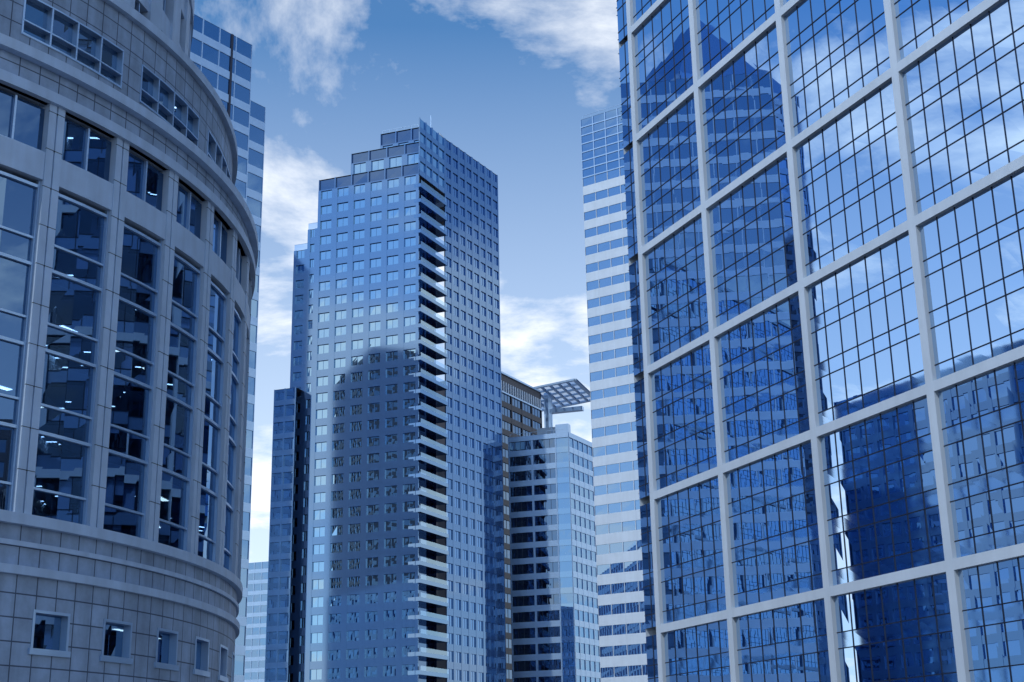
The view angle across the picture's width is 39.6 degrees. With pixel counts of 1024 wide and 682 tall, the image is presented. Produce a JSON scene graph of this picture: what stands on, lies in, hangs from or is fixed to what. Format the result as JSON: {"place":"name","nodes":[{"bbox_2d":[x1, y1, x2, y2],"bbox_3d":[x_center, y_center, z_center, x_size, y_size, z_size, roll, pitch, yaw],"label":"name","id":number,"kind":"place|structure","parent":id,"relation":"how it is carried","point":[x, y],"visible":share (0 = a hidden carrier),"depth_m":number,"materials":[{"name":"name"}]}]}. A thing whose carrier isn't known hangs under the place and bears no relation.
{"place":"outdoors","nodes":[
{"label":"outdoors","id":0,"kind":"place"},
{"bbox_2d":[0,0,257,681],"bbox_3d":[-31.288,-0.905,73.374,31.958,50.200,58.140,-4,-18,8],"label":"round building","id":1,"kind":"structure","parent":0,"point":[128,248],"depth_m":65.31,"materials":[{"name":"stone"}]},
{"bbox_2d":[190,14,265,681],"bbox_3d":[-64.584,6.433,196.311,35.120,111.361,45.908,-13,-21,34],"label":"glass tower","id":2,"kind":"structure","parent":0,"point":[220,58],"depth_m":211.44,"materials":[{"name":"glass"}]},
{"bbox_2d":[244,561,267,681],"bbox_3d":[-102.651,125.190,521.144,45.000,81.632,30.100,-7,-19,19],"label":"tower","id":3,"kind":"structure","parent":0,"point":[256,623],"depth_m":507.63,"materials":[{"name":"glass"}]},
{"bbox_2d":[264,115,505,681],"bbox_3d":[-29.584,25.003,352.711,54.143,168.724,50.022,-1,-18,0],"label":"central tower","id":4,"kind":"structure","parent":0,"point":[353,568],"depth_m":338.49,"materials":[{"name":"blue glass"}]},
{"bbox_2d":[194,0,621,678],"label":"sky","id":5,"kind":"structure","parent":0,"point":[511,84],"materials":[{"name":"blue"}]},
{"bbox_2d":[508,412,600,681],"bbox_3d":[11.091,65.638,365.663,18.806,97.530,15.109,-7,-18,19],"label":"office building","id":6,"kind":"structure","parent":0,"point":[554,612],"depth_m":363.33,"materials":[{"name":"glass"}]},
{"bbox_2d":[580,104,647,681],"bbox_3d":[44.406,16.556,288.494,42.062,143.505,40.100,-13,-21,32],"label":"striped tower","id":7,"kind":"structure","parent":0,"point":[621,622],"depth_m":281.76,"materials":[{"name":"blue glass"}]},
{"bbox_2d":[616,0,1023,681],"bbox_3d":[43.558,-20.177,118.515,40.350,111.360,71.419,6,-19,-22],"label":"building","id":8,"kind":"structure","parent":0,"point":[824,208],"depth_m":108.07,"materials":[{"name":"blue glass"}]},
{"label":"ground","id":9,"kind":"structure","parent":0,"visible":0},
{"bbox_2d":[436,371,590,681],"bbox_3d":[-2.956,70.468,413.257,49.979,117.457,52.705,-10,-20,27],"label":"building","id":10,"kind":"structure","parent":9,"relation":"on","point":[522,405],"depth_m":402.65,"materials":[{"name":"grey glass"}]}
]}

